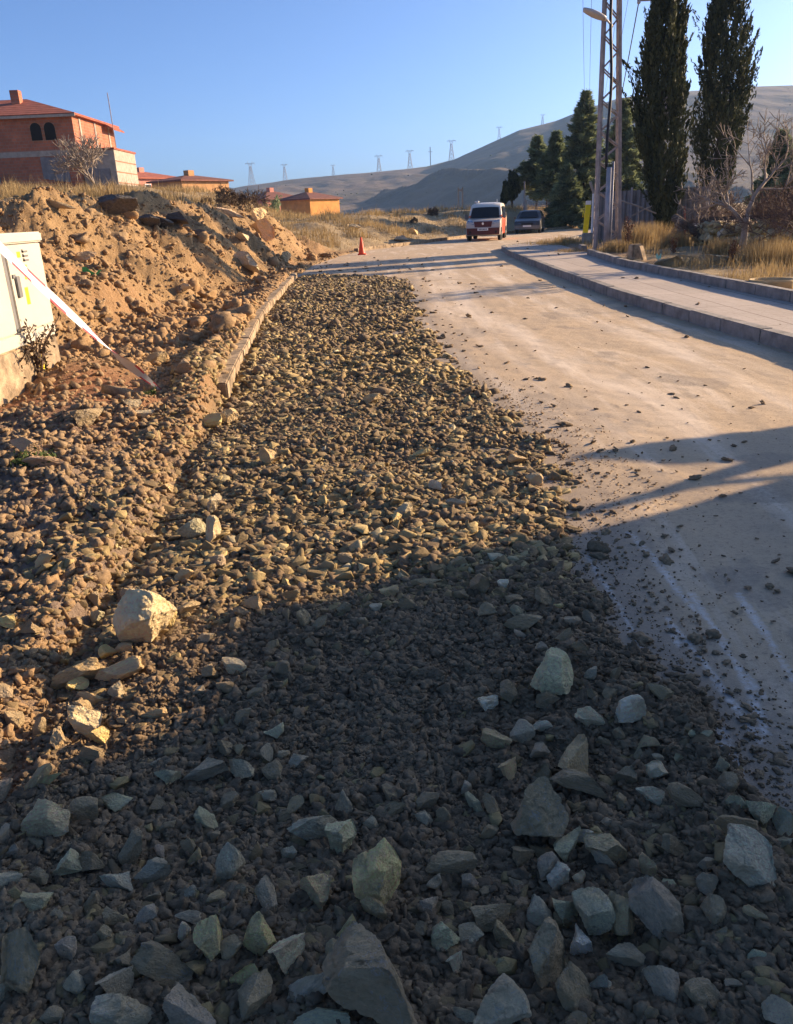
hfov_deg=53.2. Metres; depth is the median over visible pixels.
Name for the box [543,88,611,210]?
conifer tree
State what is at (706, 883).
stone
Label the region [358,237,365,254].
traffic cone
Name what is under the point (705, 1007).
stone
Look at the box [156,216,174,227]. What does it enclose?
asphalt slab
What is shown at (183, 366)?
clod
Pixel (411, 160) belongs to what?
power pylon
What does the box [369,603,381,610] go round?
stone
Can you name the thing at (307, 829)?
stone
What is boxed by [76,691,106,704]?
stone
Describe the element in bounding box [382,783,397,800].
stone
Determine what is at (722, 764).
stone
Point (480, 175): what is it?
hill
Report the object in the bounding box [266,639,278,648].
stone
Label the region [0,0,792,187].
sky
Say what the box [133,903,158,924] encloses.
stone
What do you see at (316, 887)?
stone
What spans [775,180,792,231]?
bare shrub
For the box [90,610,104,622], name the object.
stone
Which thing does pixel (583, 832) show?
stone
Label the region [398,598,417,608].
stone
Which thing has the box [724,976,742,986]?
stone
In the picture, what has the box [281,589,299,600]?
stone
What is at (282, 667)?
stone
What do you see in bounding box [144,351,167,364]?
clod
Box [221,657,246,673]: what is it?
stone
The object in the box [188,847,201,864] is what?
stone
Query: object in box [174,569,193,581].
stone
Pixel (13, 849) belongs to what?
stone
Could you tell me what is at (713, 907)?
stone
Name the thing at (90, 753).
stone
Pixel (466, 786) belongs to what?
stone
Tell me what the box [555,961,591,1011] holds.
stone
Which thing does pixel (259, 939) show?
stone
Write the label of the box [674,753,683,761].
stone
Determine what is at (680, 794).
stone
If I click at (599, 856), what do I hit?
stone
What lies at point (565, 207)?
conifer tree
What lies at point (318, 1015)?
stone
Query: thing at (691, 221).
bare shrub
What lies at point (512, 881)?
stone
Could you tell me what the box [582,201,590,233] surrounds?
marker post
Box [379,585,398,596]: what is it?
stone
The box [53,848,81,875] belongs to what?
stone
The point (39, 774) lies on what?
stone
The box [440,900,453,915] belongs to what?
stone
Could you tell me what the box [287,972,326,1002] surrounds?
stone
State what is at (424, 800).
stone
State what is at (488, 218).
van
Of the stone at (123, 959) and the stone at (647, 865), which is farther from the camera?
the stone at (647, 865)
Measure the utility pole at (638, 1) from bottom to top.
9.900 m
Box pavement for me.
[507,243,792,332]
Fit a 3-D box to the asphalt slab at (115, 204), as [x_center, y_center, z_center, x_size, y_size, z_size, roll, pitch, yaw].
[-6.236,-6.780,17.648,1.048,0.414,0.993,-2,0,0]
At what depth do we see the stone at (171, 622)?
3.27 m
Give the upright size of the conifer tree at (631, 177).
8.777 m
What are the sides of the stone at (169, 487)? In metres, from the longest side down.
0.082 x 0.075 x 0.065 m
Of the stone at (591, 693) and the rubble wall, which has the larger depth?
the rubble wall
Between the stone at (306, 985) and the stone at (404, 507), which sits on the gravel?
the stone at (404, 507)
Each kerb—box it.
[216,273,296,397]
[354,226,578,251]
[501,235,792,352]
[587,249,792,302]
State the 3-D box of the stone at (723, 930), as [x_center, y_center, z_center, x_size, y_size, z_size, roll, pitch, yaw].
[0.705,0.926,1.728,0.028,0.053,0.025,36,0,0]
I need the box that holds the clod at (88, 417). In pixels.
[69,408,102,426]
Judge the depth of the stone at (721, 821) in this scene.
1.96 m
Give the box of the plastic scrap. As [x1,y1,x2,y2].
[82,267,100,274]
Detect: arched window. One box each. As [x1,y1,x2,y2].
[29,122,43,141]
[43,121,57,140]
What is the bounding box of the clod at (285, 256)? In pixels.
[281,251,290,262]
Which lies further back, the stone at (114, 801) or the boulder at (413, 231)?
the boulder at (413, 231)
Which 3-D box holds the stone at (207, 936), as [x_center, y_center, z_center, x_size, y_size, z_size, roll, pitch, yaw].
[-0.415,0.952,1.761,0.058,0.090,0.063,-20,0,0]
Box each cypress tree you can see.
[499,179,513,208]
[507,168,520,208]
[613,0,694,231]
[689,0,762,220]
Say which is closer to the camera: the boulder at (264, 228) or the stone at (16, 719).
the stone at (16, 719)
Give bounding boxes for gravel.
[0,273,792,1023]
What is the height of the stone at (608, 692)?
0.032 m
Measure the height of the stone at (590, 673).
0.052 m
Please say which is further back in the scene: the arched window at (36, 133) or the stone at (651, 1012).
the arched window at (36, 133)
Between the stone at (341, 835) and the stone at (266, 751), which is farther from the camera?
the stone at (266, 751)
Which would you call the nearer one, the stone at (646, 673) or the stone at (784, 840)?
the stone at (784, 840)
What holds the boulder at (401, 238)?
on the ground at (146, 270)
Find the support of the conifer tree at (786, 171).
on the ground at (146, 270)
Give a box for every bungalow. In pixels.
[137,167,175,186]
[146,170,233,193]
[253,188,292,209]
[280,188,342,216]
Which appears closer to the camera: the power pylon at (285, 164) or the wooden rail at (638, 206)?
the wooden rail at (638, 206)
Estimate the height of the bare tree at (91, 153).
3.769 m
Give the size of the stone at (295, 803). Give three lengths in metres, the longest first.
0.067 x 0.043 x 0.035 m
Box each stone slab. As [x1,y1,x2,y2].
[46,199,75,208]
[72,251,96,260]
[103,317,112,322]
[118,399,141,407]
[125,409,153,416]
[215,207,244,218]
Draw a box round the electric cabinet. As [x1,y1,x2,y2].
[0,231,60,406]
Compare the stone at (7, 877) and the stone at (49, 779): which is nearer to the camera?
the stone at (7, 877)
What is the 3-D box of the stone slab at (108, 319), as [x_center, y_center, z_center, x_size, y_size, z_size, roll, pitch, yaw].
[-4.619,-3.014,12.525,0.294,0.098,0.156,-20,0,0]
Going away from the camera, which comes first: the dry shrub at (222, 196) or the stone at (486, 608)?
the stone at (486, 608)
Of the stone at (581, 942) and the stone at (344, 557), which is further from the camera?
the stone at (344, 557)
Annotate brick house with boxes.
[0,90,138,187]
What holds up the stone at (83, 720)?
on the soil clods at (410, 950)
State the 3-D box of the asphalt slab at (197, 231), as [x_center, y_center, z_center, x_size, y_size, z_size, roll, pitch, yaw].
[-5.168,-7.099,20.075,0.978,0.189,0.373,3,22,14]
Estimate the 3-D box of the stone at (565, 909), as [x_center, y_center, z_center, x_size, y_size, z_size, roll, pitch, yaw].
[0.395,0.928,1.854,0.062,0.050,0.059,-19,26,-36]
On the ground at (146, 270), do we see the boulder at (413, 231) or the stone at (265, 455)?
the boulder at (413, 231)
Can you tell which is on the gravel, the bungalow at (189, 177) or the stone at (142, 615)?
the stone at (142, 615)
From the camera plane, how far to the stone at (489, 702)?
2.64 m
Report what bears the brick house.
on the ground at (146, 270)
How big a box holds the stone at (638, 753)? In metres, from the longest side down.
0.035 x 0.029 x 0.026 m
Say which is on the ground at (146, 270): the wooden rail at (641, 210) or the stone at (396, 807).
the wooden rail at (641, 210)
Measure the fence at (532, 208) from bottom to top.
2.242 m
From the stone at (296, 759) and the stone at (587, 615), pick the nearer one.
the stone at (296, 759)
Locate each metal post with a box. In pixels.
[458,187,462,207]
[683,206,685,234]
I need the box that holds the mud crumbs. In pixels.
[313,238,792,856]
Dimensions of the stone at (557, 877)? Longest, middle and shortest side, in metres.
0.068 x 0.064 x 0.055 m
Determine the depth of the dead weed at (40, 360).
7.52 m
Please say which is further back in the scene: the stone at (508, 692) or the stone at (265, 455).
the stone at (265, 455)
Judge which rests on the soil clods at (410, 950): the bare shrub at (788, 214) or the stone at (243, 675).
the stone at (243, 675)
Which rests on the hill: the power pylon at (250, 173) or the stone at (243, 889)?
the power pylon at (250, 173)
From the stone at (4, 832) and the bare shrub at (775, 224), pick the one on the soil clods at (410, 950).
the stone at (4, 832)
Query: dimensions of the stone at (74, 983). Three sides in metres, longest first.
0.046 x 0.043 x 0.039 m
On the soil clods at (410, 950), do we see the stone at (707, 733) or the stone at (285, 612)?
the stone at (285, 612)
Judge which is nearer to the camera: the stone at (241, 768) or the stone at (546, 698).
the stone at (241, 768)
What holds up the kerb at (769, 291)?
on the ground at (146, 270)
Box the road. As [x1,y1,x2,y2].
[297,220,792,876]
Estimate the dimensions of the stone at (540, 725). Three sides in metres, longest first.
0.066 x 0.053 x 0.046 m
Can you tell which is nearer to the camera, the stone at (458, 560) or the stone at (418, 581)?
the stone at (418, 581)
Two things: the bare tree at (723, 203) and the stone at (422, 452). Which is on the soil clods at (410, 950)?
the stone at (422, 452)
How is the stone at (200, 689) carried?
on the soil clods at (410, 950)
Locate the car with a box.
[514,210,544,233]
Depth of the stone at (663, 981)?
1.62 m
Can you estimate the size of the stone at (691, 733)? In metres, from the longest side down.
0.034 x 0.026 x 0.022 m
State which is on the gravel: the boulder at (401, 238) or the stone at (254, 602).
the stone at (254, 602)
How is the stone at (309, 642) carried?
on the soil clods at (410, 950)
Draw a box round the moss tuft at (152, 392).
[142,387,156,394]
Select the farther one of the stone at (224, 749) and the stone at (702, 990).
the stone at (224, 749)
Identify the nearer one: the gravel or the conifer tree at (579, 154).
the gravel
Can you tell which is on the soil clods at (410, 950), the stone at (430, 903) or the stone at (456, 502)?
the stone at (430, 903)
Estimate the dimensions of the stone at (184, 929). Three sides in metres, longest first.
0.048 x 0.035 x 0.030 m
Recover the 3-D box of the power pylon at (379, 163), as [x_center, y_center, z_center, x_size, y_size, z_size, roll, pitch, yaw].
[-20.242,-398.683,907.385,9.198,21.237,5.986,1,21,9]
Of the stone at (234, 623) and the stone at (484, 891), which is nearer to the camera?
the stone at (484, 891)
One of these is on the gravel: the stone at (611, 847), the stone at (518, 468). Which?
the stone at (518, 468)
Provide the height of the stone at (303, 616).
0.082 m
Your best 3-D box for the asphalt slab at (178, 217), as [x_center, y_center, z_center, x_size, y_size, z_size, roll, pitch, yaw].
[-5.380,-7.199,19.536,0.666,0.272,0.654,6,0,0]
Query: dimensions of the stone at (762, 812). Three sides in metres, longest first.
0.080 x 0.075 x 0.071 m
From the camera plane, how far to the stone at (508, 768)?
2.32 m
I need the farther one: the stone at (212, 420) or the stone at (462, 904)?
the stone at (212, 420)
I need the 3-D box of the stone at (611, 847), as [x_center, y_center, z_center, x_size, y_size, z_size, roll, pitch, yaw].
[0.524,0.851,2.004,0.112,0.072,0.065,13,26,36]
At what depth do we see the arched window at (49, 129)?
53.91 m
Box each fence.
[525,200,590,216]
[598,184,710,239]
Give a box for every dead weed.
[19,325,36,378]
[20,312,62,373]
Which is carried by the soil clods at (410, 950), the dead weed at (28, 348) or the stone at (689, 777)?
the stone at (689, 777)
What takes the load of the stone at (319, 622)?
on the soil clods at (410, 950)
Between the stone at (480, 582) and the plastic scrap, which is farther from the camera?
the plastic scrap
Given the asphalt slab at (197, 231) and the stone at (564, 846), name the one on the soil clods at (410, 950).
the stone at (564, 846)
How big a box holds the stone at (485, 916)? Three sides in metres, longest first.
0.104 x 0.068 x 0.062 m
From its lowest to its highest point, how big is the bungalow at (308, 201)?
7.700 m
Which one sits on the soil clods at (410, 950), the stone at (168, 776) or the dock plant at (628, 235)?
the stone at (168, 776)
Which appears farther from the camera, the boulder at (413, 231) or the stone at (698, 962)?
the boulder at (413, 231)
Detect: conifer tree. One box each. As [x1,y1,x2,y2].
[514,134,547,209]
[528,129,565,202]
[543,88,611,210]
[543,163,591,227]
[578,97,646,228]
[743,128,792,220]
[765,147,792,217]
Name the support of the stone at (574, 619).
on the soil clods at (410, 950)
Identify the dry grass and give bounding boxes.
[0,169,547,250]
[517,220,792,267]
[551,230,792,280]
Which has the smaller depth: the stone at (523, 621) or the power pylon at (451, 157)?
the stone at (523, 621)
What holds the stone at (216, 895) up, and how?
on the soil clods at (410, 950)
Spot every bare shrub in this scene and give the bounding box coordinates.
[673,202,724,241]
[707,185,751,222]
[709,182,790,242]
[724,180,792,248]
[748,195,792,229]
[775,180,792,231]
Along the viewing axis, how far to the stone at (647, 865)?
1.92 m
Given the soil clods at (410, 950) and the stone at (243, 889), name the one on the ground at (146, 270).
the soil clods at (410, 950)
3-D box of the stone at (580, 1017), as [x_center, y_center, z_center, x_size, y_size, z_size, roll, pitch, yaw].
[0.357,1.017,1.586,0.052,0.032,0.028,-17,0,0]
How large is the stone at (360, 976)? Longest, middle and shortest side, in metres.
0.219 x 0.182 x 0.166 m
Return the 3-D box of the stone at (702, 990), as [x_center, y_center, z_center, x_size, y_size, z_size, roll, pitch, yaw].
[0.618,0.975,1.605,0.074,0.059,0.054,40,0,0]
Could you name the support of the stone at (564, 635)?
on the soil clods at (410, 950)
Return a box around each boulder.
[138,214,160,226]
[180,283,191,290]
[233,251,259,272]
[235,232,248,240]
[250,207,266,221]
[250,218,274,240]
[348,224,361,229]
[394,235,408,240]
[409,228,417,234]
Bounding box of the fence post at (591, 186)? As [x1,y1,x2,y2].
[589,182,593,232]
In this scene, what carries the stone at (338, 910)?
on the soil clods at (410, 950)
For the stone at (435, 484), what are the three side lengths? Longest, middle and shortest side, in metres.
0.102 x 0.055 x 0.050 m
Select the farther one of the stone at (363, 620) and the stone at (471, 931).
the stone at (363, 620)
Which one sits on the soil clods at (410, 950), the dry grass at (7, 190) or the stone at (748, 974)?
the stone at (748, 974)
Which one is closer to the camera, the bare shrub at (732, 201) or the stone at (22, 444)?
the stone at (22, 444)
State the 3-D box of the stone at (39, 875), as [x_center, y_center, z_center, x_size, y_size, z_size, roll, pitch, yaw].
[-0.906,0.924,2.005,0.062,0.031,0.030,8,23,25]
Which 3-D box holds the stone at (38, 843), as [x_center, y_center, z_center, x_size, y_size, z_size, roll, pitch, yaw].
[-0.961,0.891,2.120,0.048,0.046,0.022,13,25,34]
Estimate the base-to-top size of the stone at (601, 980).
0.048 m
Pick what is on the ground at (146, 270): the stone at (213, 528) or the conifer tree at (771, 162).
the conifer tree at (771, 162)
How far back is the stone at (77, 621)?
3.31 m
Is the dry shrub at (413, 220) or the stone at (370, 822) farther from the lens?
the dry shrub at (413, 220)
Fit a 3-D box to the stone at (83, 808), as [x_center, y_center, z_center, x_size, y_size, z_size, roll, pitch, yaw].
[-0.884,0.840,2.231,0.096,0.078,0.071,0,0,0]
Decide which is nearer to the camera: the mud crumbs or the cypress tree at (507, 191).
the mud crumbs
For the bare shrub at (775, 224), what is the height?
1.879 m
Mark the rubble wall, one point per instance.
(710, 232)
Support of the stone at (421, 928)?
on the soil clods at (410, 950)
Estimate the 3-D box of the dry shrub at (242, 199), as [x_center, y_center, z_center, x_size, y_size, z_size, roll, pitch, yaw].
[-5.365,-11.330,28.794,0.968,1.045,1.715,11,25,31]
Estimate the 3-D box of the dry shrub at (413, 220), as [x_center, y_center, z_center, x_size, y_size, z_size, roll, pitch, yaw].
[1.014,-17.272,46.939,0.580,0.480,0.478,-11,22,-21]
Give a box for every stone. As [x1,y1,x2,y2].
[0,613,15,628]
[0,682,12,698]
[0,777,12,802]
[0,823,9,843]
[0,871,22,889]
[0,927,40,993]
[0,975,12,1001]
[4,710,24,727]
[5,842,17,854]
[10,437,42,453]
[10,899,22,907]
[20,620,43,632]
[20,798,69,836]
[20,891,53,911]
[21,456,64,466]
[24,763,51,790]
[28,837,42,849]
[29,866,48,884]
[31,686,44,697]
[32,717,45,734]
[34,553,52,567]
[39,1005,63,1023]
[41,771,64,784]
[49,908,63,922]
[50,657,105,689]
[50,726,66,748]
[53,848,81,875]
[54,936,76,959]
[63,970,86,993]
[66,676,88,690]
[67,702,101,734]
[67,796,98,821]
[71,617,82,626]
[71,1011,86,1019]
[72,699,94,709]
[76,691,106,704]
[78,746,105,760]
[78,851,104,870]
[83,891,99,910]
[85,726,108,744]
[88,591,98,606]
[89,993,154,1023]
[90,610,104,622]
[95,656,145,680]
[95,966,133,995]
[96,924,112,939]
[98,644,116,658]
[99,871,132,892]
[101,792,132,811]
[102,906,129,924]
[107,681,124,700]
[112,948,130,966]
[113,589,176,642]
[114,642,132,652]
[116,716,127,723]
[117,828,142,864]
[119,588,127,597]
[119,931,135,944]
[129,940,193,983]
[133,857,171,882]
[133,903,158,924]
[141,707,167,717]
[144,533,157,542]
[144,891,161,900]
[148,794,165,810]
[154,770,180,785]
[154,844,164,857]
[159,819,176,832]
[160,483,173,492]
[162,981,215,1023]
[168,611,177,626]
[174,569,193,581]
[175,910,201,924]
[176,518,205,537]
[177,600,199,613]
[177,921,190,941]
[180,838,195,853]
[181,756,228,781]
[184,885,196,897]
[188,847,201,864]
[192,685,205,694]
[193,806,217,830]
[193,914,222,961]
[196,633,215,642]
[201,413,221,426]
[201,663,217,677]
[205,515,220,541]
[205,889,225,902]
[207,493,221,513]
[209,554,225,566]
[210,830,219,842]
[215,842,245,879]
[216,681,234,692]
[217,740,233,755]
[219,791,238,808]
[220,408,238,422]
[220,934,242,959]
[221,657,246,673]
[229,617,239,630]
[229,758,254,778]
[229,964,259,984]
[233,606,249,615]
[233,744,243,754]
[234,708,250,725]
[234,884,248,896]
[237,968,272,1020]
[240,671,247,679]
[243,596,262,608]
[243,911,276,955]
[247,687,262,697]
[254,875,277,912]
[258,446,276,462]
[258,789,276,801]
[259,742,272,761]
[262,760,282,779]
[264,722,283,737]
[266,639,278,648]
[267,932,304,974]
[274,660,289,674]
[278,750,289,758]
[280,846,296,858]
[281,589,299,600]
[282,577,290,585]
[282,608,289,618]
[286,795,303,813]
[287,815,337,840]
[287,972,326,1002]
[288,753,308,767]
[293,1007,349,1023]
[296,608,310,625]
[299,873,331,908]
[305,638,315,646]
[312,614,326,630]
[321,921,417,1023]
[324,819,356,853]
[325,860,341,869]
[325,938,336,954]
[334,905,344,916]
[335,787,352,813]
[336,602,351,612]
[336,914,355,936]
[337,553,352,562]
[351,837,401,904]
[357,617,368,626]
[360,895,386,919]
[361,393,381,403]
[363,815,378,828]
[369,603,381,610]
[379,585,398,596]
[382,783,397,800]
[383,800,405,816]
[392,512,401,522]
[394,502,411,513]
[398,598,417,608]
[408,448,431,456]
[411,578,441,585]
[414,810,432,825]
[415,920,427,934]
[416,791,438,810]
[419,896,438,910]
[425,850,476,874]
[426,873,441,888]
[428,480,441,489]
[431,921,459,950]
[436,806,450,821]
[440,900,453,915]
[446,498,465,507]
[446,950,462,971]
[449,556,467,564]
[451,589,468,599]
[451,1007,475,1023]
[457,900,471,910]
[458,922,483,943]
[461,780,471,795]
[461,873,478,888]
[465,791,483,811]
[468,903,511,931]
[470,573,489,592]
[473,973,531,1023]
[478,602,496,615]
[478,695,498,710]
[479,824,498,838]
[479,885,495,896]
[480,728,511,747]
[482,792,500,813]
[493,919,514,942]
[495,958,504,965]
[497,579,508,587]
[498,757,516,779]
[500,679,517,703]
[503,614,542,628]
[505,594,522,603]
[508,454,527,462]
[509,604,525,615]
[509,877,524,886]
[510,719,535,742]
[510,776,568,838]
[511,846,535,867]
[512,465,535,472]
[514,629,526,638]
[525,472,542,485]
[526,894,552,925]
[527,915,565,987]
[530,647,573,694]
[530,742,550,757]
[533,720,552,731]
[534,587,554,605]
[534,763,551,778]
[535,641,547,650]
[535,691,559,707]
[537,851,559,880]
[546,861,569,889]
[550,768,606,798]
[552,898,577,925]
[553,603,563,607]
[553,826,580,861]
[555,627,572,640]
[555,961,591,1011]
[558,734,588,774]
[564,616,581,625]
[565,1010,587,1023]
[570,924,593,954]
[571,886,615,935]
[572,642,588,651]
[572,870,585,884]
[574,706,604,726]
[577,829,592,842]
[582,609,595,622]
[584,666,596,679]
[584,832,627,863]
[587,688,599,697]
[589,974,611,988]
[590,850,614,867]
[595,736,611,745]
[600,817,610,825]
[602,686,617,699]
[606,942,645,966]
[608,890,634,935]
[610,667,622,679]
[612,727,624,739]
[614,765,637,782]
[615,694,645,722]
[616,792,626,807]
[628,875,683,939]
[634,747,642,758]
[636,786,664,805]
[637,735,660,747]
[638,671,652,678]
[638,852,657,875]
[641,965,679,1002]
[644,1006,658,1017]
[645,760,668,779]
[645,822,660,834]
[648,683,673,700]
[652,753,663,761]
[661,833,688,855]
[662,878,676,885]
[666,782,704,807]
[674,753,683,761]
[683,976,720,1009]
[685,771,694,786]
[687,1002,707,1022]
[688,730,695,737]
[693,960,706,965]
[696,872,718,894]
[697,857,714,870]
[700,892,726,924]
[701,730,713,736]
[714,815,757,833]
[714,926,726,933]
[715,756,729,771]
[716,771,738,792]
[723,823,776,887]
[724,794,747,808]
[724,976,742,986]
[741,971,757,978]
[742,904,768,919]
[745,800,775,823]
[746,949,766,958]
[761,994,792,1023]
[772,806,792,835]
[777,836,792,847]
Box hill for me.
[232,85,792,214]
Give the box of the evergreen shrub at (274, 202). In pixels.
[262,195,282,210]
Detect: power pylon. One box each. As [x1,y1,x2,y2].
[245,161,255,185]
[282,163,287,179]
[376,154,381,171]
[407,149,413,168]
[448,140,455,160]
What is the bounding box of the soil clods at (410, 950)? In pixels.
[0,186,792,1023]
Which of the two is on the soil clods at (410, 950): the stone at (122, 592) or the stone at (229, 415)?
the stone at (122, 592)
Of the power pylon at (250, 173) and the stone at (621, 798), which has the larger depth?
the power pylon at (250, 173)
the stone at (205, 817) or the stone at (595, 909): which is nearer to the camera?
the stone at (595, 909)
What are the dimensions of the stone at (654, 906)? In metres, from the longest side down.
0.165 x 0.097 x 0.080 m
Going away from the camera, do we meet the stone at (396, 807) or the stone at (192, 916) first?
the stone at (192, 916)
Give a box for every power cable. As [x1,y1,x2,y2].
[583,30,584,96]
[589,0,591,101]
[612,4,638,139]
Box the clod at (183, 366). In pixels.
[174,358,192,374]
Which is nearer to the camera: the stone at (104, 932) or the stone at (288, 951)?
the stone at (288, 951)
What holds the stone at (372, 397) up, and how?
on the soil clods at (410, 950)
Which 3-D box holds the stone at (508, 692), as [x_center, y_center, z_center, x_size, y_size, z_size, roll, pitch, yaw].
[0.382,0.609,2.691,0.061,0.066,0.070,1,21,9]
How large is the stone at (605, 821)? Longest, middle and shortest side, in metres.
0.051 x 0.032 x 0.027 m
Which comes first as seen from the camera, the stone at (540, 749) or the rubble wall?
the stone at (540, 749)
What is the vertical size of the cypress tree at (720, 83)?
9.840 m
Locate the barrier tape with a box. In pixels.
[0,242,160,389]
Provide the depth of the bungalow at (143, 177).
106.53 m
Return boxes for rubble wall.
[693,213,792,247]
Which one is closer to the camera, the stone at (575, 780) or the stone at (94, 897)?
the stone at (94, 897)
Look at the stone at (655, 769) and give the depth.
2.26 m
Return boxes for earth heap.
[654,258,678,266]
[673,255,701,264]
[705,254,738,264]
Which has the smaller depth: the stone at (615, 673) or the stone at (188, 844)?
the stone at (188, 844)
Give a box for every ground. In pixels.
[0,186,792,955]
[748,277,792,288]
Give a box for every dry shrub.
[197,196,214,205]
[212,183,238,204]
[230,185,269,211]
[410,217,417,222]
[427,206,438,215]
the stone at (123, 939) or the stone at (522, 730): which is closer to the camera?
the stone at (123, 939)
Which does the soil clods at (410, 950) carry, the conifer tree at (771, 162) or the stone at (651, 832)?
the stone at (651, 832)
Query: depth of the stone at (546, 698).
2.61 m
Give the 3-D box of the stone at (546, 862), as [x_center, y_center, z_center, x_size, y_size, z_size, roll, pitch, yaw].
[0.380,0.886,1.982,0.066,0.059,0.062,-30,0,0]
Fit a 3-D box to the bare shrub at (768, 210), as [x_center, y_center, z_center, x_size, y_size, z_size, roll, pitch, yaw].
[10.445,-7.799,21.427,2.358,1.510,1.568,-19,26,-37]
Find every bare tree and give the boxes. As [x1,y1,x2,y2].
[49,133,108,188]
[673,109,792,253]
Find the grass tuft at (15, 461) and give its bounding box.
[8,447,55,468]
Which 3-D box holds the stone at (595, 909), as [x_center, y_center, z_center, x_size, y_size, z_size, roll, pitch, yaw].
[0.453,0.919,1.822,0.091,0.086,0.092,-2,21,2]
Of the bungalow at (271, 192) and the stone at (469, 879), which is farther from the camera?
the bungalow at (271, 192)
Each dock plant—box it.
[623,216,634,246]
[669,237,679,253]
[726,237,740,264]
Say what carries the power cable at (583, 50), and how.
attached to the utility pole at (617, 162)
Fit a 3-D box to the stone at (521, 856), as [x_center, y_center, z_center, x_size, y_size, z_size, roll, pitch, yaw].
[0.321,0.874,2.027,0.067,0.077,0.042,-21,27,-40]
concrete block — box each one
[579,244,586,251]
[581,233,592,242]
[626,244,642,259]
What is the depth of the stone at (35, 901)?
1.89 m
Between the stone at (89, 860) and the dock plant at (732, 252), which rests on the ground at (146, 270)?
the dock plant at (732, 252)
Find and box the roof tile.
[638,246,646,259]
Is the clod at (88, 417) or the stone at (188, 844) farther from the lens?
the clod at (88, 417)
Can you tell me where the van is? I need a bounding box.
[465,201,506,240]
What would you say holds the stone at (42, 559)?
on the soil clods at (410, 950)
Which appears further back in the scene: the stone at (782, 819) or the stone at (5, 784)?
the stone at (5, 784)
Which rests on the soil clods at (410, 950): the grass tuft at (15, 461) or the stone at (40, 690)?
the stone at (40, 690)
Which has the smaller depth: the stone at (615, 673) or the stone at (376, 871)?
the stone at (376, 871)
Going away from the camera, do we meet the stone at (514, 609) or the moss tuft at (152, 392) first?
the stone at (514, 609)
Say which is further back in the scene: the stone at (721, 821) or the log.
the log
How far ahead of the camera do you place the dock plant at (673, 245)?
20.94 m
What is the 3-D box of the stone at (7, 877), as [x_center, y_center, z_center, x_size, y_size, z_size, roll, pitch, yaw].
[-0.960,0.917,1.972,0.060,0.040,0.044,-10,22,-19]
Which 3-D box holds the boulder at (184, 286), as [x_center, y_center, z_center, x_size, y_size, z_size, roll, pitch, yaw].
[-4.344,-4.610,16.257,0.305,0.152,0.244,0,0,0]
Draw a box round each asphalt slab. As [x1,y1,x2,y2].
[97,194,138,213]
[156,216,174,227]
[166,211,189,224]
[186,228,211,235]
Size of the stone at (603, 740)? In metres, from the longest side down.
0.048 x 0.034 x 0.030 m
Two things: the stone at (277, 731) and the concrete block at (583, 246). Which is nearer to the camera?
the stone at (277, 731)
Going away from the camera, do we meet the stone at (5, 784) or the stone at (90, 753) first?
the stone at (5, 784)
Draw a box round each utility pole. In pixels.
[583,0,621,249]
[637,0,667,142]
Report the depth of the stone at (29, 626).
3.13 m
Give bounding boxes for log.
[671,214,703,241]
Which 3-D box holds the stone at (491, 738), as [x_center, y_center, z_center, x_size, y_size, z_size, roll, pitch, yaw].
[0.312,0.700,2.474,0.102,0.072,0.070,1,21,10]
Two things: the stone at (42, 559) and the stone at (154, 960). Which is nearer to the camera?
the stone at (154, 960)
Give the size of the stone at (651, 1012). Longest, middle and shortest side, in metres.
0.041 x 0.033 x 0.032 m
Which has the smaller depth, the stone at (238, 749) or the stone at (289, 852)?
the stone at (289, 852)
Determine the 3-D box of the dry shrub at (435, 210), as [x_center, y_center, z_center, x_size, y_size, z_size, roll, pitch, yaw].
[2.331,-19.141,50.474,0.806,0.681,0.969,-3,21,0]
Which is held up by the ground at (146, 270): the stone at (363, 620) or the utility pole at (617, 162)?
the utility pole at (617, 162)
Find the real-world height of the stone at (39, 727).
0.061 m
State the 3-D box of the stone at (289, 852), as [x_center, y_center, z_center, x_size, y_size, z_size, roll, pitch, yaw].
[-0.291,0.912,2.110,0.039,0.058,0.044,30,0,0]
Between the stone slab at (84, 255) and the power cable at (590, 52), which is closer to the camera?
the stone slab at (84, 255)
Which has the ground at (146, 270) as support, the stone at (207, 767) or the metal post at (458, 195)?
the metal post at (458, 195)
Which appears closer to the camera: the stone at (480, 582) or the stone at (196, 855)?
the stone at (196, 855)
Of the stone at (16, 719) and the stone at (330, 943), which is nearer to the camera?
the stone at (330, 943)
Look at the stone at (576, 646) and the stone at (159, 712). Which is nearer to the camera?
the stone at (159, 712)
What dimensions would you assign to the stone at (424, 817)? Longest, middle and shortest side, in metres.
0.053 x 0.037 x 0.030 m
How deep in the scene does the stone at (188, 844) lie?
2.15 m
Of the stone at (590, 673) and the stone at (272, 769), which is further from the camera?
the stone at (590, 673)
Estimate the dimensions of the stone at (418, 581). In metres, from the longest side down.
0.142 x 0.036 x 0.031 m
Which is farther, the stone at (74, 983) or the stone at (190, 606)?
the stone at (190, 606)
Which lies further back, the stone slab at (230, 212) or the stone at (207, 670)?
the stone slab at (230, 212)
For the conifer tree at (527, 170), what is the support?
on the ground at (146, 270)
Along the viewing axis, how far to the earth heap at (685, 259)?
17.63 m
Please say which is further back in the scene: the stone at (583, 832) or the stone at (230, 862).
the stone at (583, 832)
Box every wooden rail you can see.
[622,200,655,213]
[631,205,651,216]
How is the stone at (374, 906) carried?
on the soil clods at (410, 950)
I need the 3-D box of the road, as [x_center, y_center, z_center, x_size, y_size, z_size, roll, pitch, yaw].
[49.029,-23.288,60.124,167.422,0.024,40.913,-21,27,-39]

